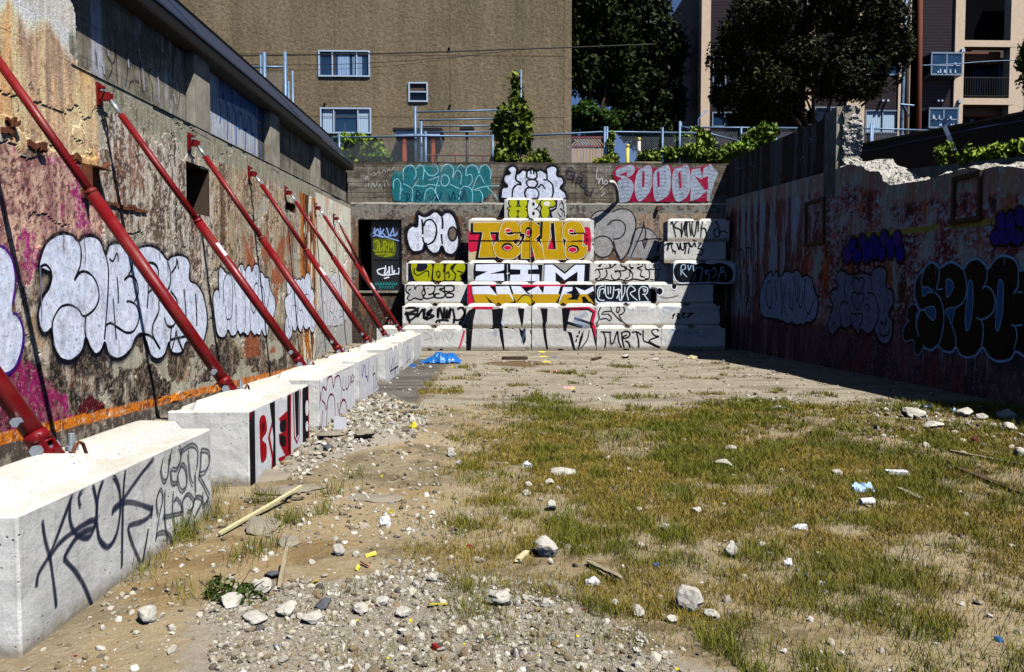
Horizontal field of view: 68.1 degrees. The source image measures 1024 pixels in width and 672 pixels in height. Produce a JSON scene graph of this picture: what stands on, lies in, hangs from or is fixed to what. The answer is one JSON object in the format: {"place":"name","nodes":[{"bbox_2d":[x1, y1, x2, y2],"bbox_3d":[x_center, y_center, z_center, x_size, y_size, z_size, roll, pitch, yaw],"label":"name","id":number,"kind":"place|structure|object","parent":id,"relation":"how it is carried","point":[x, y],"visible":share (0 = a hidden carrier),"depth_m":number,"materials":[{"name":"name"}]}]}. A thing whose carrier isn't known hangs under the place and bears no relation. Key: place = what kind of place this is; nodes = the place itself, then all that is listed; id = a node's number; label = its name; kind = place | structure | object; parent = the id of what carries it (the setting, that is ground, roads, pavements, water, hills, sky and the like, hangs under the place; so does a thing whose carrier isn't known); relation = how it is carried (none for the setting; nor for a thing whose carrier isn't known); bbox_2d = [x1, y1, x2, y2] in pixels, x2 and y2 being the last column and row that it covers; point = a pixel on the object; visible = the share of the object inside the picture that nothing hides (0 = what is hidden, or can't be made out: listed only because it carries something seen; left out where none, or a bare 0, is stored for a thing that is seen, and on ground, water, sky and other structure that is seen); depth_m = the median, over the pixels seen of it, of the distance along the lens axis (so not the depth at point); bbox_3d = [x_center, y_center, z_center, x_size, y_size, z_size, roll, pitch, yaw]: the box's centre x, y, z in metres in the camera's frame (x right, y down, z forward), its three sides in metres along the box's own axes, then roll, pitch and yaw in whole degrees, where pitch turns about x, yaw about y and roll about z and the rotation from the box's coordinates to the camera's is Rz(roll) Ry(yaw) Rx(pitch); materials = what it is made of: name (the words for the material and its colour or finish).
{"place":"outdoors","nodes":[
{"label":"outdoors","id":0,"kind":"place"},
{"bbox_2d":[241,44,654,55],"bbox_3d":[-3.062,-10.362,27.480,16.600,0.607,0.044,0,3,-1],"label":"overhead wire","id":1,"kind":"object","parent":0,"point":[453,51],"visible":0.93,"depth_m":27.49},
{"bbox_2d":[0,343,1023,671],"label":"ground","id":2,"kind":"structure","parent":0,"point":[80,633],"depth_m":4.19,"materials":[{"name":"soil"}]},
{"bbox_2d":[0,420,211,657],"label":"concrete block","id":3,"kind":"structure","parent":2,"relation":"on","point":[81,526],"depth_m":3.53,"materials":[{"name":"white concrete"}]},
{"bbox_2d":[0,366,78,455],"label":"steel strut","id":4,"kind":"object","parent":3,"relation":"on","point":[37,436],"visible":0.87,"depth_m":3.73,"materials":[{"name":"metal"}]},
{"bbox_2d":[137,604,156,623],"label":"concrete chunk","id":5,"kind":"object","parent":2,"relation":"on","point":[146,614],"visible":1,"depth_m":3.23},
{"bbox_2d":[0,0,351,466],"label":"ruined wall","id":6,"kind":"structure","parent":2,"relation":"on","point":[93,340],"depth_m":9.22,"materials":[{"name":"paint"}]},
{"bbox_2d":[116,0,353,170],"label":"metal roof","id":7,"kind":"structure","parent":6,"relation":"on","point":[179,24],"depth_m":12.61,"materials":[{"name":"metal"}]},
{"bbox_2d":[220,592,242,609],"bbox_3d":[-1.279,1.196,3.430,0.099,0.050,0.115,0,3,-1],"label":"concrete chunk","id":8,"kind":"object","parent":2,"relation":"on","point":[229,600],"visible":0.98,"depth_m":3.41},
{"bbox_2d":[198,570,269,604],"bbox_3d":[-1.290,1.192,3.518,0.361,0.180,0.233,1,3,22],"label":"weed","id":9,"kind":"object","parent":2,"relation":"on","point":[246,587],"visible":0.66,"depth_m":3.51,"materials":[{"name":"green plant"}]},
{"bbox_2d":[168,378,308,486],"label":"concrete block","id":10,"kind":"structure","parent":2,"relation":"on","point":[257,428],"depth_m":5.89,"materials":[{"name":"white concrete"}]},
{"bbox_2d":[0,56,244,391],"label":"steel strut","id":11,"kind":"object","parent":10,"relation":"on","point":[222,378],"visible":0.91,"depth_m":6.26,"materials":[{"name":"metal"}]},
{"bbox_2d":[242,610,267,624],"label":"concrete chunk","id":12,"kind":"object","parent":2,"relation":"on","point":[253,617],"visible":1,"depth_m":3.26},
{"bbox_2d":[218,485,303,534],"bbox_3d":[-1.605,1.114,4.929,0.028,0.020,1.047,1,5,11],"label":"plank","id":13,"kind":"object","parent":2,"relation":"on","point":[253,514],"visible":0.97,"depth_m":4.84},
{"bbox_2d":[245,516,281,535],"bbox_3d":[-1.496,1.135,4.527,0.204,0.060,0.236,0,3,-1],"label":"concrete chunk","id":14,"kind":"object","parent":2,"relation":"on","point":[257,521],"visible":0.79,"depth_m":4.53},
{"bbox_2d":[256,469,294,481],"bbox_3d":[-1.938,1.107,6.001,0.479,0.057,0.252,0,3,-1],"label":"concrete chunk","id":15,"kind":"object","parent":2,"relation":"on","point":[266,475],"visible":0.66,"depth_m":5.99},
{"bbox_2d":[277,546,288,590],"bbox_3d":[-1.126,1.139,3.727,0.021,0.016,0.314,0,26,-8],"label":"plank","id":16,"kind":"object","parent":2,"relation":"on","point":[282,571],"visible":1,"depth_m":3.71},
{"bbox_2d":[275,600,294,616],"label":"concrete chunk","id":17,"kind":"object","parent":2,"relation":"on","point":[288,607],"visible":0.98,"depth_m":3.33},
{"bbox_2d":[255,484,325,494],"bbox_3d":[-1.629,1.132,5.603,0.506,0.030,0.335,0,3,-1],"label":"concrete chunk","id":18,"kind":"object","parent":2,"relation":"on","point":[305,488],"visible":0.7,"depth_m":5.58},
{"bbox_2d":[268,358,354,430],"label":"concrete block","id":19,"kind":"structure","parent":2,"relation":"on","point":[330,382],"depth_m":8.53,"materials":[{"name":"white concrete"}]},
{"bbox_2d":[96,82,311,366],"bbox_3d":[-3.430,-1.176,8.588,2.258,3.213,0.279,0,3,-9],"label":"steel strut","id":20,"kind":"object","parent":19,"relation":"on","point":[240,280],"visible":0.91,"depth_m":8.53,"materials":[{"name":"metal"}]},
{"bbox_2d":[301,610,322,624],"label":"concrete chunk","id":21,"kind":"object","parent":2,"relation":"on","point":[312,617],"visible":1,"depth_m":3.27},
{"bbox_2d":[326,348,377,402],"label":"concrete block","id":22,"kind":"structure","parent":2,"relation":"on","point":[364,361],"depth_m":10.92,"materials":[{"name":"white concrete"}]},
{"bbox_2d":[187,132,345,352],"bbox_3d":[-3.486,-1.285,10.916,2.217,3.213,0.292,0,3,-1],"label":"steel strut","id":23,"kind":"object","parent":22,"relation":"on","point":[297,290],"visible":0.95,"depth_m":10.85,"materials":[{"name":"metal"}]},
{"bbox_2d":[344,494,402,502],"bbox_3d":[-0.985,1.152,5.388,0.423,0.020,0.203,0,3,8],"label":"concrete chunk","id":24,"kind":"object","parent":2,"relation":"on","point":[379,498],"visible":0.98,"depth_m":5.37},
{"bbox_2d":[356,340,398,383],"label":"concrete block","id":25,"kind":"structure","parent":2,"relation":"on","point":[387,351],"depth_m":13.26,"materials":[{"name":"white concrete"}]},
{"bbox_2d":[247,165,373,342],"bbox_3d":[-3.547,-1.404,13.453,2.217,3.213,0.272,0,3,-1],"label":"steel strut","id":26,"kind":"object","parent":25,"relation":"on","point":[334,292],"visible":0.94,"depth_m":13.42,"materials":[{"name":"metal"}]},
{"bbox_2d":[376,324,401,339],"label":"concrete block","id":27,"kind":"structure","parent":2,"relation":"on","point":[391,329],"depth_m":21.52,"materials":[{"name":"white concrete"}]},
{"bbox_2d":[333,213,392,324],"bbox_3d":[-4.131,-1.808,21.225,1.984,3.092,0.269,-3,4,-43],"label":"steel strut","id":28,"kind":"object","parent":27,"relation":"on","point":[389,321],"visible":0.85,"depth_m":21.00,"materials":[{"name":"metal"}]},
{"bbox_2d":[379,334,412,370],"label":"concrete block","id":29,"kind":"structure","parent":2,"relation":"on","point":[405,350],"depth_m":15.86,"materials":[{"name":"white concrete"}]},
{"bbox_2d":[284,185,390,336],"bbox_3d":[-3.601,-1.510,15.716,2.236,3.213,0.279,0,3,2],"label":"steel strut","id":30,"kind":"object","parent":29,"relation":"on","point":[353,288],"visible":0.91,"depth_m":15.69,"materials":[{"name":"metal"}]},
{"bbox_2d":[396,330,421,361],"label":"concrete block","id":31,"kind":"structure","parent":2,"relation":"on","point":[417,345],"depth_m":18.15,"materials":[{"name":"white concrete"}]},
{"bbox_2d":[314,202,404,331],"bbox_3d":[-3.664,-1.632,18.322,2.240,3.213,0.280,0,3,3],"label":"steel strut","id":32,"kind":"object","parent":31,"relation":"on","point":[377,295],"visible":0.93,"depth_m":18.29,"materials":[{"name":"metal"}]},
{"bbox_2d":[402,324,466,350],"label":"concrete block","id":33,"kind":"structure","parent":2,"relation":"on","point":[446,338],"depth_m":21.44,"materials":[{"name":"white concrete"}]},
{"bbox_2d":[402,302,465,327],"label":"concrete block","id":34,"kind":"structure","parent":33,"relation":"on","point":[429,314],"depth_m":21.70,"materials":[{"name":"white concrete"}]},
{"bbox_2d":[405,281,466,305],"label":"concrete block","id":35,"kind":"structure","parent":34,"relation":"on","point":[432,292],"depth_m":21.97,"materials":[{"name":"white concrete"}]},
{"bbox_2d":[406,260,467,283],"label":"concrete block","id":36,"kind":"structure","parent":35,"relation":"on","point":[434,272],"depth_m":22.24,"materials":[{"name":"white concrete"}]},
{"bbox_2d":[420,352,461,362],"bbox_3d":[-1.616,0.479,17.287,0.914,0.243,0.730,0,3,-1],"label":"plastic sheet","id":37,"kind":"object","parent":2,"relation":"on","point":[440,357],"visible":0.99,"depth_m":17.09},
{"bbox_2d":[484,590,510,605],"bbox_3d":[-0.062,1.227,3.555,0.117,0.075,0.112,-2,4,-41],"label":"concrete chunk","id":38,"kind":"object","parent":2,"relation":"on","point":[499,596],"visible":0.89,"depth_m":3.52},
{"bbox_2d":[466,328,530,350],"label":"concrete block","id":39,"kind":"structure","parent":2,"relation":"on","point":[498,339],"depth_m":21.48,"materials":[{"name":"white concrete"}]},
{"bbox_2d":[466,302,530,327],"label":"concrete block","id":40,"kind":"structure","parent":39,"relation":"on","point":[492,315],"depth_m":21.45,"materials":[{"name":"white concrete"}]},
{"bbox_2d":[467,281,530,305],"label":"concrete block","id":41,"kind":"structure","parent":40,"relation":"on","point":[501,293],"depth_m":21.71,"materials":[{"name":"white concrete"}]},
{"bbox_2d":[468,259,530,283],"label":"concrete block","id":42,"kind":"structure","parent":41,"relation":"on","point":[496,272],"depth_m":21.98,"materials":[{"name":"white concrete"}]},
{"bbox_2d":[468,241,530,262],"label":"concrete block","id":43,"kind":"structure","parent":42,"relation":"on","point":[496,251],"depth_m":22.25,"materials":[{"name":"yellow concrete"}]},
{"bbox_2d":[468,217,530,241],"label":"concrete block","id":44,"kind":"structure","parent":43,"relation":"on","point":[501,230],"depth_m":22.22,"materials":[{"name":"yellow concrete"}]},
{"bbox_2d":[22,345,1023,671],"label":"gravel","id":45,"kind":"structure","parent":2,"relation":"on","point":[382,419],"depth_m":3.52,"materials":[{"name":"gravel"}]},
{"bbox_2d":[347,161,728,343],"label":"retaining wall","id":46,"kind":"structure","parent":2,"relation":"on","point":[403,213],"depth_m":23.14,"materials":[{"name":"paint"}]},
{"bbox_2d":[536,535,557,557],"bbox_3d":[0.188,1.176,4.222,0.123,0.135,0.116,-1,3,-15],"label":"concrete chunk","id":47,"kind":"object","parent":2,"relation":"on","point":[547,547],"visible":0.99,"depth_m":4.18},
{"bbox_2d":[531,328,595,350],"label":"concrete block","id":48,"kind":"structure","parent":2,"relation":"on","point":[564,339],"depth_m":21.52,"materials":[{"name":"white concrete"}]},
{"bbox_2d":[531,303,595,327],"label":"concrete block","id":49,"kind":"structure","parent":48,"relation":"on","point":[568,315],"depth_m":21.49,"materials":[{"name":"white concrete"}]},
{"bbox_2d":[531,281,594,305],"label":"concrete block","id":50,"kind":"structure","parent":49,"relation":"on","point":[566,293],"depth_m":21.76,"materials":[{"name":"white concrete"}]},
{"bbox_2d":[531,259,594,283],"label":"concrete block","id":51,"kind":"structure","parent":50,"relation":"on","point":[565,272],"depth_m":22.03,"materials":[{"name":"white concrete"}]},
{"bbox_2d":[531,242,593,262],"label":"concrete block","id":52,"kind":"structure","parent":51,"relation":"on","point":[560,251],"depth_m":22.29,"materials":[{"name":"yellow concrete"}]},
{"bbox_2d":[531,218,593,241],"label":"concrete block","id":53,"kind":"structure","parent":52,"relation":"on","point":[565,230],"depth_m":22.26,"materials":[{"name":"yellow concrete"}]},
{"bbox_2d":[504,197,565,219],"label":"concrete block","id":54,"kind":"structure","parent":53,"relation":"on","point":[529,208],"depth_m":22.48,"materials":[{"name":"white concrete"}]},
{"bbox_2d":[596,324,660,349],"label":"concrete block","id":55,"kind":"structure","parent":2,"relation":"on","point":[632,337],"depth_m":21.57,"materials":[{"name":"white concrete"}]},
{"bbox_2d":[596,302,658,327],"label":"concrete block","id":56,"kind":"structure","parent":55,"relation":"on","point":[631,314],"depth_m":21.84,"materials":[{"name":"white concrete"}]},
{"bbox_2d":[595,281,656,305],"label":"concrete block","id":57,"kind":"structure","parent":56,"relation":"on","point":[622,293],"depth_m":22.10,"materials":[{"name":"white concrete"}]},
{"bbox_2d":[594,260,654,283],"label":"concrete block","id":58,"kind":"structure","parent":57,"relation":"on","point":[626,271],"depth_m":22.37,"materials":[{"name":"white concrete"}]},
{"bbox_2d":[675,584,703,612],"bbox_3d":[0.811,1.214,3.488,0.121,0.124,0.138,0,3,-1],"label":"concrete chunk","id":59,"kind":"object","parent":2,"relation":"on","point":[689,597],"visible":0.94,"depth_m":3.45,"materials":[{"name":"concrete"}]},
{"bbox_2d":[661,324,724,349],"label":"concrete block","id":60,"kind":"structure","parent":2,"relation":"on","point":[695,337],"depth_m":21.61,"materials":[{"name":"white concrete"}]},
{"bbox_2d":[657,302,719,327],"bbox_3d":[5.086,-0.617,22.178,1.846,0.739,0.620,0,3,-1],"label":"concrete block","id":61,"kind":"object","parent":60,"relation":"on","point":[693,314],"depth_m":21.88,"materials":[{"name":"white concrete"}]},
{"bbox_2d":[651,282,712,305],"bbox_3d":[4.960,-1.260,22.444,1.847,0.739,0.621,0,3,-1],"label":"concrete block","id":62,"kind":"object","parent":61,"relation":"on","point":[668,292],"depth_m":22.15,"materials":[{"name":"white concrete"}]},
{"bbox_2d":[654,261,668,281],"bbox_3d":[5.141,-1.917,22.991,1.846,0.739,0.618,0,3,-1],"label":"concrete block","id":63,"kind":"object","parent":62,"relation":"on","point":[661,272],"depth_m":22.67,"materials":[{"name":"grey concrete"}]},
{"bbox_2d":[660,240,725,263],"bbox_3d":[5.403,-2.533,22.697,1.847,0.739,0.619,0,3,-1],"label":"concrete block","id":64,"kind":"object","parent":63,"relation":"on","point":[671,252],"depth_m":22.40,"materials":[{"name":"white concrete"}]},
{"bbox_2d":[663,218,728,242],"bbox_3d":[5.509,-3.165,22.710,1.846,0.739,0.619,0,3,-1],"label":"concrete block","id":65,"kind":"object","parent":64,"relation":"on","point":[692,230],"depth_m":22.41,"materials":[{"name":"white concrete"}]},
{"bbox_2d":[668,260,735,284],"bbox_3d":[5.611,-1.889,22.412,1.846,0.739,0.620,0,3,-1],"label":"concrete block","id":66,"kind":"object","parent":62,"relation":"on","point":[718,272],"depth_m":22.11,"materials":[{"name":"grey concrete"}]},
{"bbox_2d":[724,105,1023,405],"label":"shaded wall","id":67,"kind":"structure","parent":2,"relation":"on","point":[842,258],"depth_m":14.12,"materials":[{"name":"concrete"}]},
{"bbox_2d":[802,196,825,245],"bbox_3d":[6.675,-2.518,16.747,0.064,0.996,1.074,0,3,-1],"label":"blocked window","id":68,"kind":"structure","parent":67,"relation":"in","point":[823,198],"depth_m":16.60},
{"bbox_2d":[947,170,982,224],"bbox_3d":[6.806,-2.073,11.373,0.064,0.719,0.768,0,3,-1],"label":"blocked window","id":69,"kind":"structure","parent":67,"relation":"in","point":[979,173],"depth_m":11.30,"materials":[{"name":"concrete"}]},
{"bbox_2d":[955,137,1023,166],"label":"leafy shrub","id":70,"kind":"object","parent":67,"relation":"on","point":[1011,148],"visible":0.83,"depth_m":11.52,"materials":[{"name":"green plant"}]},
{"bbox_2d":[954,466,1023,493],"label":"plank","id":71,"kind":"object","parent":2,"relation":"on","point":[983,477],"visible":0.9,"depth_m":5.92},
{"bbox_2d":[346,172,728,201],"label":"ground","id":72,"kind":"structure","parent":0,"point":[347,189],"depth_m":27.16,"materials":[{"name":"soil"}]},
{"bbox_2d":[253,51,293,101],"bbox_3d":[-8.128,-7.253,25.499,1.591,4.545,0.130,0,3,-1],"label":"metal railing","id":73,"kind":"object","parent":72,"relation":"on","point":[262,66],"visible":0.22,"depth_m":25.39,"materials":[{"name":"metal"}]},
{"bbox_2d":[331,131,391,161],"bbox_3d":[-4.799,-5.810,24.270,2.000,1.595,1.517,0,3,-1],"label":"shrub","id":74,"kind":"object","parent":72,"relation":"on","point":[371,153],"visible":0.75,"depth_m":23.91,"materials":[{"name":"green plant"}]},
{"bbox_2d":[179,0,571,171],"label":"apartment building","id":75,"kind":"structure","parent":72,"relation":"on","point":[377,99],"depth_m":30.44,"materials":[{"name":"paint"}]},
{"bbox_2d":[318,50,369,76],"bbox_3d":[-6.721,-10.908,30.384,2.063,1.051,0.170,0,3,-1],"label":"window","id":76,"kind":"structure","parent":75,"relation":"in","point":[343,61],"depth_m":30.39,"materials":[{"name":"white glass"}]},
{"bbox_2d":[320,107,371,133],"bbox_3d":[-6.687,-8.657,30.490,2.055,1.030,0.170,0,3,-1],"label":"window","id":77,"kind":"structure","parent":75,"relation":"in","point":[349,125],"depth_m":30.51,"materials":[{"name":"white glass"}]},
{"bbox_2d":[408,82,427,101],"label":"window","id":78,"kind":"structure","parent":75,"relation":"in","point":[413,96],"depth_m":30.46,"materials":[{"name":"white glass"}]},
{"bbox_2d":[331,134,493,161],"bbox_3d":[-3.157,-5.597,23.695,5.178,1.406,0.070,0,3,-1],"label":"chain link fence","id":79,"kind":"object","parent":72,"relation":"on","point":[339,138],"visible":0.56,"depth_m":23.70,"materials":[{"name":"metal"}]},
{"bbox_2d":[393,128,444,161],"bbox_3d":[-3.638,-6.485,29.810,1.878,3.009,1.640,0,3,-1],"label":"porch","id":80,"kind":"object","parent":72,"relation":"on","point":[407,142],"visible":0.33,"depth_m":29.14,"materials":[{"name":"orange paint"}]},
{"bbox_2d":[414,106,516,161],"bbox_3d":[-1.492,-6.127,25.212,3.235,2.322,2.890,0,3,-1],"label":"metal railing","id":81,"kind":"object","parent":72,"relation":"on","point":[421,140],"visible":0.56,"depth_m":24.85,"materials":[{"name":"metal"}]},
{"bbox_2d":[488,71,534,162],"bbox_3d":[-0.050,-6.714,24.063,1.360,3.409,1.437,3,4,44],"label":"climbing shrub","id":82,"kind":"object","parent":72,"relation":"on","point":[506,134],"visible":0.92,"depth_m":23.77,"materials":[{"name":"green plant"}]},
{"bbox_2d":[523,147,554,162],"bbox_3d":[0.850,-5.510,23.956,1.039,1.032,0.943,0,3,-1],"label":"shrub","id":83,"kind":"object","parent":72,"relation":"on","point":[543,156],"visible":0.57,"depth_m":23.76,"materials":[{"name":"green plant"}]},
{"bbox_2d":[572,136,603,162],"bbox_3d":[2.849,-6.294,28.429,1.246,2.356,0.070,0,3,-1],"label":"wooden fence","id":84,"kind":"object","parent":72,"relation":"on","point":[590,145],"visible":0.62,"depth_m":28.38,"materials":[{"name":"brown wood"}]},
{"bbox_2d":[571,97,629,162],"bbox_3d":[3.534,-7.612,31.833,2.954,4.714,2.260,0,3,-1],"label":"tree","id":85,"kind":"object","parent":72,"relation":"on","point":[587,115],"visible":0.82,"depth_m":31.37,"materials":[{"name":"green plant"}]},
{"bbox_2d":[592,129,619,162],"bbox_3d":[2.952,-5.777,23.661,0.871,1.378,0.838,-2,4,-42],"label":"vine","id":86,"kind":"object","parent":72,"relation":"on","point":[610,156],"visible":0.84,"depth_m":23.63,"materials":[{"name":"green plant"}]},
{"bbox_2d":[571,0,647,154],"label":"tree","id":87,"kind":"object","parent":72,"relation":"on","point":[605,74],"visible":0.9,"depth_m":33.17,"materials":[{"name":"green plant"}]},
{"bbox_2d":[531,121,696,162],"bbox_3d":[3.206,-5.823,23.816,5.213,1.845,0.105,0,3,-1],"label":"chain link fence","id":88,"kind":"object","parent":72,"relation":"on","point":[606,132],"visible":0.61,"depth_m":23.82,"materials":[{"name":"metal"}]},
{"bbox_2d":[608,0,692,151],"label":"tree","id":89,"kind":"object","parent":72,"relation":"on","point":[651,21],"visible":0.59,"depth_m":36.76,"materials":[{"name":"green plant"}]},
{"bbox_2d":[635,125,722,163],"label":"ivy bank","id":90,"kind":"structure","parent":72,"relation":"on","point":[704,146],"depth_m":23.88,"materials":[{"name":"green plant"}]},
{"bbox_2d":[681,110,797,149],"bbox_3d":[7.451,-6.174,24.877,3.903,2.448,0.160,0,3,-1],"label":"chain link fence","id":91,"kind":"object","parent":72,"relation":"on","point":[728,128],"visible":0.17,"depth_m":24.87,"materials":[{"name":"metal"}]},
{"bbox_2d":[710,121,779,163],"bbox_3d":[7.490,-6.059,24.478,2.446,1.861,1.446,-1,3,-22],"label":"ivy","id":92,"kind":"object","parent":72,"relation":"on","point":[762,134],"visible":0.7,"depth_m":24.28,"materials":[{"name":"green plant"}]},
{"bbox_2d":[704,0,916,137],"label":"tree","id":93,"kind":"object","parent":72,"relation":"on","point":[765,31],"visible":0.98,"depth_m":30.38,"materials":[{"name":"green plant"}]},
{"bbox_2d":[666,0,1023,149],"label":"apartment block","id":94,"kind":"structure","parent":72,"relation":"on","point":[961,31],"depth_m":36.08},
{"bbox_2d":[864,110,896,133],"bbox_3d":[17.631,-10.217,36.155,1.627,1.091,0.170,0,3,-1],"label":"window","id":95,"kind":"structure","parent":94,"relation":"in","point":[880,118],"depth_m":36.16,"materials":[{"name":"white glass"}]},
{"bbox_2d":[922,107,958,129],"bbox_3d":[20.235,-10.240,35.868,1.421,0.959,0.788,0,3,-1],"label":"window","id":96,"kind":"structure","parent":94,"relation":"in","point":[932,117],"depth_m":35.53,"materials":[{"name":"blue glass"}]},
{"bbox_2d":[922,52,962,78],"bbox_3d":[20.314,-12.742,35.753,1.501,1.067,0.788,0,3,-1],"label":"window","id":97,"kind":"structure","parent":94,"relation":"in","point":[953,71],"depth_m":35.43,"materials":[{"name":"blue glass"}]},
{"bbox_2d":[969,61,1002,96],"bbox_3d":[23.635,-12.739,37.545,1.824,1.726,0.170,0,3,-1],"label":"window","id":98,"kind":"structure","parent":94,"relation":"in","point":[976,70],"depth_m":37.56,"materials":[{"name":"black glass"}]},
{"bbox_2d":[863,123,924,141],"bbox_3d":[13.156,-6.152,26.040,3.286,2.296,0.115,0,3,-1],"label":"chain link fence","id":99,"kind":"object","parent":72,"relation":"on","point":[871,129],"visible":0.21,"depth_m":26.00,"materials":[{"name":"metal"}]},
{"bbox_2d":[899,0,907,135],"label":"metal conduit pole","id":100,"kind":"object","parent":72,"relation":"on","point":[902,98],"visible":0.26,"depth_m":30.93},
{"bbox_2d":[904,0,910,134],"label":"timber pole","id":101,"kind":"object","parent":72,"relation":"on","point":[906,101],"visible":0.28,"depth_m":31.21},
{"bbox_2d":[916,0,922,131],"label":"utility pole","id":102,"kind":"object","parent":72,"relation":"on","point":[919,66],"visible":0.49,"depth_m":29.86,"materials":[{"name":"wood"}]},
{"bbox_2d":[1013,39,1023,110],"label":"pine tree","id":103,"kind":"object","parent":72,"relation":"on","point":[1019,62],"visible":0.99,"depth_m":27.20,"materials":[{"name":"green plant"}]},
{"bbox_2d":[121,361,1023,671],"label":"grass","id":104,"kind":"structure","parent":0,"point":[699,447],"depth_m":5.03,"materials":[{"name":"plant"}]},
{"bbox_2d":[571,0,681,162],"label":"sky","id":105,"kind":"structure","parent":0,"point":[675,3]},
{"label":"side ground","id":106,"kind":"structure","parent":0,"visible":0},
{"bbox_2d":[859,111,1023,171],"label":"neighbour building","id":107,"kind":"structure","parent":106,"relation":"on","point":[912,150],"depth_m":16.45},
{"bbox_2d":[933,140,955,165],"bbox_3d":[7.621,-3.144,13.363,0.345,0.668,0.315,2,3,32],"label":"climbing weed","id":108,"kind":"object","parent":106,"relation":"on","point":[947,145],"visible":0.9,"depth_m":13.33,"materials":[{"name":"green plant"}]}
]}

